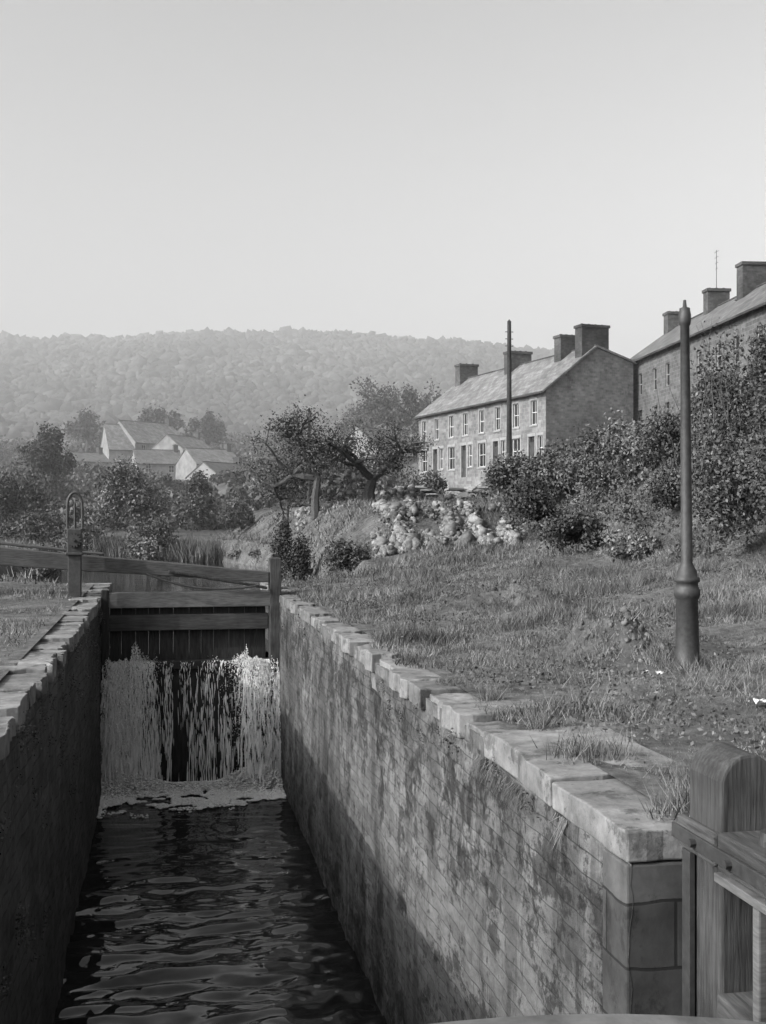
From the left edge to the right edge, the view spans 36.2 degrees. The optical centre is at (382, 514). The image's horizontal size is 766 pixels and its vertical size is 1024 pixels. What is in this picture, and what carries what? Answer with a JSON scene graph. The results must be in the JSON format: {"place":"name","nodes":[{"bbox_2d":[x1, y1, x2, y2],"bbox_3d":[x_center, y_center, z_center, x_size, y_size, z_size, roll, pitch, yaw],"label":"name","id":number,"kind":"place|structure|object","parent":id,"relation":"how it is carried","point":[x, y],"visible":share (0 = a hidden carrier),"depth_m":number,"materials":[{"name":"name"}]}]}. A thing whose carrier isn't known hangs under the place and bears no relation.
{"place":"outdoors","nodes":[
{"label":"outdoors","id":0,"kind":"place"},
{"bbox_2d":[49,551,295,654],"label":"canal water","id":1,"kind":"structure","parent":0,"point":[120,582],"depth_m":40.73,"materials":[{"name":"black liquid"}]},
{"bbox_2d":[86,530,229,561],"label":"reeds","id":2,"kind":"object","parent":1,"relation":"in","point":[200,550],"visible":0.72,"depth_m":59.52,"materials":[{"name":"plant"}]},
{"bbox_2d":[53,780,386,1023],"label":"lock water","id":3,"kind":"structure","parent":0,"point":[218,915],"depth_m":12.53,"materials":[{"name":"black liquid"}]},
{"bbox_2d":[97,642,285,818],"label":"waterfall","id":4,"kind":"structure","parent":3,"relation":"on","point":[122,782],"depth_m":18.85,"materials":[{"name":"white liquid"}]},
{"bbox_2d":[672,741,765,1022],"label":"lock gate","id":5,"kind":"structure","parent":3,"relation":"in","point":[719,833],"depth_m":4.62,"materials":[{"name":"grey wood"}]},
{"bbox_2d":[0,399,765,820],"bbox_3d":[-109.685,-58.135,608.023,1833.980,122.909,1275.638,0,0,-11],"label":"ground","id":6,"kind":"structure","parent":0,"point":[638,779],"depth_m":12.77,"materials":[{"name":"plant"}]},
{"bbox_2d":[0,516,34,542],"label":"bush","id":7,"kind":"object","parent":6,"relation":"on","point":[7,532],"visible":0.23,"depth_m":65.60,"materials":[{"name":"grey plant"}]},
{"bbox_2d":[0,468,56,526],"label":"bush","id":8,"kind":"object","parent":6,"relation":"on","point":[12,497],"visible":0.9,"depth_m":79.49,"materials":[{"name":"grey plant"}]},
{"bbox_2d":[14,508,66,552],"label":"bush","id":9,"kind":"object","parent":6,"relation":"on","point":[37,525],"visible":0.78,"depth_m":69.68,"materials":[{"name":"grey plant"}]},
{"bbox_2d":[7,421,77,504],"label":"oak tree","id":10,"kind":"object","parent":6,"relation":"on","point":[46,456],"visible":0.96,"depth_m":109.70,"materials":[{"name":"grey plant"}]},
{"bbox_2d":[0,607,109,1023],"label":"lock wall","id":11,"kind":"structure","parent":6,"relation":"on","point":[41,868],"depth_m":10.04,"materials":[{"name":"grey stone"}]},
{"bbox_2d":[0,542,280,781],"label":"lock gate","id":12,"kind":"structure","parent":11,"relation":"attached to","point":[197,628],"depth_m":19.38,"materials":[{"name":"grey wood"}]},
{"bbox_2d":[432,1014,765,1023],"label":"lock gate","id":13,"kind":"structure","parent":11,"relation":"attached to","point":[604,1019],"depth_m":2.76,"materials":[{"name":"grey wood"}]},
{"bbox_2d":[63,406,105,451],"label":"oak tree","id":14,"kind":"object","parent":6,"relation":"on","point":[87,425],"visible":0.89,"depth_m":229.37,"materials":[{"name":"grey plant"}]},
{"bbox_2d":[61,512,108,552],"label":"bush","id":15,"kind":"object","parent":6,"relation":"on","point":[91,530],"visible":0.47,"depth_m":69.66,"materials":[{"name":"grey plant"}]},
{"bbox_2d":[60,447,110,471],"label":"cottage","id":16,"kind":"structure","parent":6,"relation":"on","point":[91,458],"depth_m":204.29,"materials":[{"name":"stone"}]},
{"bbox_2d":[100,424,135,472],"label":"cottage","id":17,"kind":"structure","parent":6,"relation":"on","point":[115,440],"depth_m":214.74,"materials":[{"name":"white stone"}]},
{"bbox_2d":[79,454,175,536],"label":"willow shrub","id":18,"kind":"object","parent":6,"relation":"on","point":[126,491],"visible":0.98,"depth_m":71.45,"materials":[{"name":"grey plant"}]},
{"bbox_2d":[116,419,178,448],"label":"cottage","id":19,"kind":"structure","parent":6,"relation":"on","point":[144,435],"depth_m":219.35,"materials":[{"name":"grey tile"}]},
{"bbox_2d":[118,507,180,558],"bbox_3d":[-12.183,1.416,61.909,3.490,3.694,2.427,0,0,-11],"label":"willow shrub","id":20,"kind":"object","parent":6,"relation":"on","point":[160,539],"visible":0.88,"depth_m":61.71,"materials":[{"name":"grey plant"}]},
{"bbox_2d":[129,444,180,477],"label":"cottage","id":21,"kind":"structure","parent":6,"relation":"on","point":[163,461],"depth_m":197.26,"materials":[{"name":"white stone"}]},
{"bbox_2d":[146,465,173,471],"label":"window glass","id":22,"kind":"structure","parent":21,"relation":"in","point":[171,468],"depth_m":197.23,"materials":[{"name":"black glass"}]},
{"bbox_2d":[136,403,186,433],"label":"oak tree","id":23,"kind":"object","parent":6,"relation":"on","point":[157,416],"visible":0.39,"depth_m":239.78,"materials":[{"name":"grey plant"}]},
{"bbox_2d":[13,548,336,580],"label":"canal bank herbs","id":24,"kind":"object","parent":6,"relation":"on","point":[41,573],"visible":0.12,"depth_m":38.10,"materials":[{"name":"grey plant"}]},
{"bbox_2d":[151,432,210,453],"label":"cottage","id":25,"kind":"structure","parent":6,"relation":"on","point":[166,441],"depth_m":214.48,"materials":[{"name":"white stone"}]},
{"bbox_2d":[175,469,219,533],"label":"bush","id":26,"kind":"object","parent":6,"relation":"on","point":[197,504],"visible":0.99,"depth_m":79.40,"materials":[{"name":"grey plant"}]},
{"bbox_2d":[183,408,227,445],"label":"oak tree","id":27,"kind":"object","parent":6,"relation":"on","point":[211,429],"visible":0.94,"depth_m":242.81,"materials":[{"name":"grey plant"}]},
{"bbox_2d":[0,431,415,532],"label":"tree belt","id":28,"kind":"object","parent":6,"relation":"on","point":[253,493],"visible":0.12,"depth_m":111.39,"materials":[{"name":"grey plant"}]},
{"bbox_2d":[0,428,416,530],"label":"tree belt","id":29,"kind":"object","parent":6,"relation":"on","point":[359,477],"visible":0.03,"depth_m":94.89,"materials":[{"name":"grey plant"}]},
{"bbox_2d":[174,443,242,479],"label":"cottage","id":30,"kind":"structure","parent":6,"relation":"on","point":[189,460],"depth_m":188.58,"materials":[{"name":"white stone"}]},
{"bbox_2d":[0,430,417,530],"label":"tree belt","id":31,"kind":"object","parent":6,"relation":"on","point":[230,481],"visible":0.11,"depth_m":120.48,"materials":[{"name":"grey plant"}]},
{"bbox_2d":[185,457,250,481],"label":"cottage","id":32,"kind":"structure","parent":6,"relation":"on","point":[213,467],"depth_m":172.64,"materials":[{"name":"white stone"}]},
{"bbox_2d":[214,496,255,532],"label":"bush","id":33,"kind":"object","parent":6,"relation":"on","point":[232,514],"visible":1,"depth_m":75.70,"materials":[{"name":"grey plant"}]},
{"bbox_2d":[241,494,272,508],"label":"bush","id":34,"kind":"object","parent":6,"relation":"on","point":[254,506],"visible":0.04,"depth_m":89.55,"materials":[{"name":"grey plant"}]},
{"bbox_2d":[0,607,539,1000],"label":"wall plants","id":35,"kind":"object","parent":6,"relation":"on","point":[62,751],"depth_m":8.88,"materials":[{"name":"grey plant"}]},
{"bbox_2d":[0,326,553,442],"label":"hillside forest","id":36,"kind":"object","parent":6,"relation":"on","point":[238,381],"visible":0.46,"depth_m":578.15,"materials":[{"name":"grey plant"}]},
{"bbox_2d":[255,443,312,529],"bbox_3d":[-4.375,-1.199,52.132,2.602,4.373,2.982,0,0,-11],"label":"apple tree","id":37,"kind":"object","parent":6,"relation":"on","point":[277,476],"visible":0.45,"depth_m":51.98,"materials":[{"name":"black plant"}]},
{"bbox_2d":[267,503,315,580],"bbox_3d":[-2.955,1.375,38.097,1.621,3.560,1.141,0,0,-11],"label":"bush","id":38,"kind":"object","parent":6,"relation":"on","point":[301,551],"visible":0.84,"depth_m":37.95,"materials":[{"name":"grey plant"}]},
{"bbox_2d":[228,395,355,519],"bbox_3d":[-3.349,-2.397,50.077,5.230,5.329,5.382,0,0,41],"label":"apple tree","id":39,"kind":"object","parent":6,"relation":"on","point":[292,435],"visible":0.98,"depth_m":49.74,"materials":[{"name":"grey plant"}]},
{"bbox_2d":[289,501,310,506],"bbox_3d":[-3.075,-0.481,56.139,1.717,0.365,2.860,0,0,44],"label":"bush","id":40,"kind":"object","parent":6,"relation":"on","point":[306,504],"visible":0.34,"depth_m":55.58,"materials":[{"name":"plant"}]},
{"bbox_2d":[307,408,310,501],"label":"telegraph pole","id":41,"kind":"object","parent":6,"relation":"on","point":[309,496],"visible":0.38,"depth_m":77.90,"materials":[{"name":"grey wood"}]},
{"bbox_2d":[321,533,374,576],"bbox_3d":[-0.986,1.315,32.026,1.614,1.612,1.273,0,0,-11],"label":"bush","id":42,"kind":"object","parent":6,"relation":"on","point":[341,555],"visible":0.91,"depth_m":31.71,"materials":[{"name":"grey plant"}]},
{"bbox_2d":[335,395,387,437],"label":"oak tree","id":43,"kind":"object","parent":6,"relation":"on","point":[352,412],"visible":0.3,"depth_m":174.21,"materials":[{"name":"grey plant"}]},
{"bbox_2d":[304,417,439,501],"bbox_3d":[-0.675,-2.444,50.737,5.903,4.295,5.401,0,0,-11],"label":"apple tree","id":44,"kind":"object","parent":6,"relation":"on","point":[397,451],"visible":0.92,"depth_m":50.48,"materials":[{"name":"grey plant"}]},
{"bbox_2d":[329,424,418,470],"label":"cottage","id":45,"kind":"structure","parent":6,"relation":"on","point":[360,434],"depth_m":153.77,"materials":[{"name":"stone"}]},
{"bbox_2d":[349,375,421,437],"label":"oak tree","id":46,"kind":"object","parent":6,"relation":"on","point":[404,415],"visible":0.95,"depth_m":162.48,"materials":[{"name":"grey plant"}]},
{"bbox_2d":[265,589,521,788],"bbox_3d":[-0.460,1.495,14.007,0.415,0.250,18.300,0,0,-11],"label":"bedding","id":47,"kind":"object","parent":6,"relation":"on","point":[476,740],"visible":0.07,"depth_m":8.73,"materials":[{"name":"stone"}]},
{"bbox_2d":[294,483,494,531],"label":"ruined stone wall","id":48,"kind":"structure","parent":6,"relation":"on","point":[398,493],"depth_m":52.37,"materials":[{"name":"grey stone"}]},
{"bbox_2d":[415,484,492,498],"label":"broken slabs","id":49,"kind":"structure","parent":48,"relation":"on","point":[434,493],"depth_m":54.45,"materials":[{"name":"grey stone"}]},
{"bbox_2d":[398,378,444,440],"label":"oak tree","id":50,"kind":"object","parent":6,"relation":"on","point":[424,403],"visible":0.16,"depth_m":169.27,"materials":[{"name":"grey plant"}]},
{"bbox_2d":[394,465,450,494],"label":"bush","id":51,"kind":"object","parent":6,"relation":"on","point":[437,483],"visible":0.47,"depth_m":69.59,"materials":[{"name":"grey plant"}]},
{"bbox_2d":[370,495,521,557],"bbox_3d":[2.096,0.326,36.520,5.030,1.993,7.312,0,0,0],"label":"flowering bush","id":52,"kind":"object","parent":6,"relation":"on","point":[408,535],"visible":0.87,"depth_m":36.53,"materials":[{"name":"plant"}]},
{"bbox_2d":[265,603,681,1023],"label":"lock wall","id":53,"kind":"structure","parent":6,"relation":"on","point":[453,895],"depth_m":8.01,"materials":[{"name":"grey stone"}]},
{"bbox_2d":[260,582,683,862],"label":"coping stones","id":54,"kind":"object","parent":53,"relation":"on","point":[605,809],"visible":0.63,"depth_m":6.40,"materials":[{"name":"grey stone"}]},
{"bbox_2d":[462,752,566,857],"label":"hanging grass","id":55,"kind":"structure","parent":53,"relation":"attached to","point":[519,787],"depth_m":6.42,"materials":[{"name":"plant"}]},
{"bbox_2d":[419,390,545,494],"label":"front wall","id":56,"kind":"structure","parent":6,"relation":"on","point":[454,479],"depth_m":84.87,"materials":[{"name":"stone"}]},
{"bbox_2d":[420,396,543,478],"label":"window surrounds","id":57,"kind":"object","parent":56,"relation":"attached to","point":[535,435],"visible":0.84,"depth_m":84.35,"materials":[{"name":"white paint"}]},
{"bbox_2d":[423,400,542,471],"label":"window frames","id":58,"kind":"structure","parent":56,"relation":"attached to","point":[466,424],"depth_m":84.34,"materials":[{"name":"white wood"}]},
{"bbox_2d":[423,401,542,470],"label":"window glass","id":59,"kind":"object","parent":58,"relation":"in","point":[452,455],"visible":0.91,"depth_m":84.08,"materials":[{"name":"black glass"}]},
{"bbox_2d":[435,442,533,477],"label":"doors","id":60,"kind":"structure","parent":56,"relation":"attached to","point":[496,454],"depth_m":86.76,"materials":[{"name":"grey wood"}]},
{"bbox_2d":[505,319,512,485],"bbox_3d":[6.246,-5.320,58.000,0.320,8.696,0.300,0,0,32],"label":"telegraph pole","id":61,"kind":"object","parent":6,"relation":"on","point":[509,415],"visible":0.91,"depth_m":57.91,"materials":[{"name":"grey wood"}]},
{"bbox_2d":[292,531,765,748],"bbox_3d":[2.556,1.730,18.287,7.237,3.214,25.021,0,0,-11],"label":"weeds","id":62,"kind":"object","parent":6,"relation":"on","point":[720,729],"visible":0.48,"depth_m":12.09,"materials":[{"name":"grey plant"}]},
{"bbox_2d":[316,563,755,762],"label":"weeds","id":63,"kind":"object","parent":6,"relation":"on","point":[609,620],"visible":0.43,"depth_m":10.56,"materials":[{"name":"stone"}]},
{"bbox_2d":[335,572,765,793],"bbox_3d":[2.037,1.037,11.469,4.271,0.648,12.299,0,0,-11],"label":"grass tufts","id":64,"kind":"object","parent":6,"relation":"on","point":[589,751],"visible":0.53,"depth_m":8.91,"materials":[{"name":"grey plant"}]},
{"bbox_2d":[546,348,632,450],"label":"gable walls","id":65,"kind":"structure","parent":6,"relation":"on","point":[593,386],"depth_m":76.08,"materials":[{"name":"stone"}]},
{"bbox_2d":[415,345,637,416],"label":"roof","id":66,"kind":"structure","parent":65,"relation":"on","point":[543,375],"depth_m":83.45,"materials":[{"name":"stone"}]},
{"bbox_2d":[414,391,542,418],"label":"gutter","id":67,"kind":"object","parent":66,"relation":"attached to","point":[519,396],"visible":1,"depth_m":83.35,"materials":[{"name":"grey metal"}]},
{"bbox_2d":[454,324,609,386],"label":"chimney stacks","id":68,"kind":"object","parent":66,"relation":"on","point":[583,340],"visible":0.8,"depth_m":78.98,"materials":[{"name":"brick"}]},
{"bbox_2d":[468,344,597,378],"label":"ridge tiles","id":69,"kind":"object","parent":66,"relation":"on","point":[519,364],"visible":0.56,"depth_m":85.54,"materials":[{"name":"tile"}]},
{"bbox_2d":[467,300,765,557],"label":"bramble bank","id":70,"kind":"structure","parent":6,"relation":"on","point":[656,437],"depth_m":23.98,"materials":[{"name":"grey plant"}]},
{"bbox_2d":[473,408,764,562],"bbox_3d":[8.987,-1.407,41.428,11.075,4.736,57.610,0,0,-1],"label":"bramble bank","id":71,"kind":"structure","parent":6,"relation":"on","point":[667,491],"depth_m":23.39,"materials":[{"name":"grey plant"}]},
{"bbox_2d":[644,669,666,674],"bbox_3d":[2.075,1.200,8.952,0.157,0.049,0.135,0,0,-11],"label":"crumpled paper","id":72,"kind":"object","parent":6,"relation":"on","point":[654,671],"visible":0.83,"depth_m":8.91,"materials":[{"name":"paper"}]},
{"bbox_2d":[673,300,700,668],"bbox_3d":[2.586,-0.245,9.997,0.240,3.172,0.240,-1,0,-11],"label":"lamp post","id":73,"kind":"object","parent":6,"relation":"on","point":[687,592],"visible":0.89,"depth_m":9.95,"materials":[{"name":"metal"}]},
{"bbox_2d":[615,321,765,472],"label":"elder stems","id":74,"kind":"object","parent":6,"relation":"on","point":[714,416],"visible":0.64,"depth_m":18.27,"materials":[{"name":"grey plant"}]},
{"bbox_2d":[633,305,765,425],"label":"front wall","id":75,"kind":"structure","parent":6,"relation":"on","point":[748,323],"depth_m":69.77,"materials":[{"name":"stone"}]},
{"bbox_2d":[640,326,762,413],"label":"window frames","id":76,"kind":"structure","parent":75,"relation":"attached to","point":[718,356],"depth_m":71.99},
{"bbox_2d":[640,327,762,415],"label":"window glass","id":77,"kind":"object","parent":76,"relation":"in","point":[737,345],"visible":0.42,"depth_m":66.45,"materials":[{"name":"black glass"}]},
{"bbox_2d":[748,698,765,703],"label":"crumpled paper","id":78,"kind":"object","parent":6,"relation":"on","point":[760,701],"visible":1,"depth_m":7.86,"materials":[{"name":"paper"}]},
{"bbox_3d":[-3.056,1.495,9.600,0.450,0.250,26.000,0,0,-11],"label":"bedding","id":79,"kind":"object","parent":6,"relation":"on","visible":0},
{"bbox_2d":[0,583,112,759],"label":"coping stones","id":80,"kind":"object","parent":79,"relation":"on","point":[27,678],"visible":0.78,"depth_m":10.21,"materials":[{"name":"grey stone"}]},
{"bbox_2d":[65,491,83,596],"bbox_3d":[-4.870,0.500,18.498,0.280,1.740,0.420,0,0,-11],"label":"paddle gear","id":81,"kind":"object","parent":79,"relation":"on","point":[74,552],"visible":0.97,"depth_m":18.47,"materials":[{"name":"metal"}]},
{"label":"gable walls","id":82,"kind":"object","parent":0,"visible":0},
{"bbox_2d":[630,284,765,359],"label":"roof","id":83,"kind":"structure","parent":82,"relation":"on","point":[733,307],"depth_m":67.78,"materials":[{"name":"stone"}]},
{"bbox_2d":[634,302,765,361],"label":"gutter","id":84,"kind":"object","parent":83,"relation":"attached to","point":[714,326],"visible":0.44,"depth_m":63.40,"materials":[{"name":"grey cast iron"}]},
{"bbox_2d":[662,261,765,334],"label":"chimney stacks","id":85,"kind":"object","parent":83,"relation":"on","point":[751,275],"visible":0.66,"depth_m":67.28,"materials":[{"name":"brick"}]},
{"bbox_2d":[714,250,718,287],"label":"aerial","id":86,"kind":"object","parent":85,"relation":"attached to","point":[716,267],"visible":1,"depth_m":73.00,"materials":[{"name":"metal"}]},
{"bbox_2d":[677,282,765,325],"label":"ridge tiles","id":87,"kind":"object","parent":83,"relation":"on","point":[726,301],"depth_m":70.95,"materials":[{"name":"tile"}]}
]}

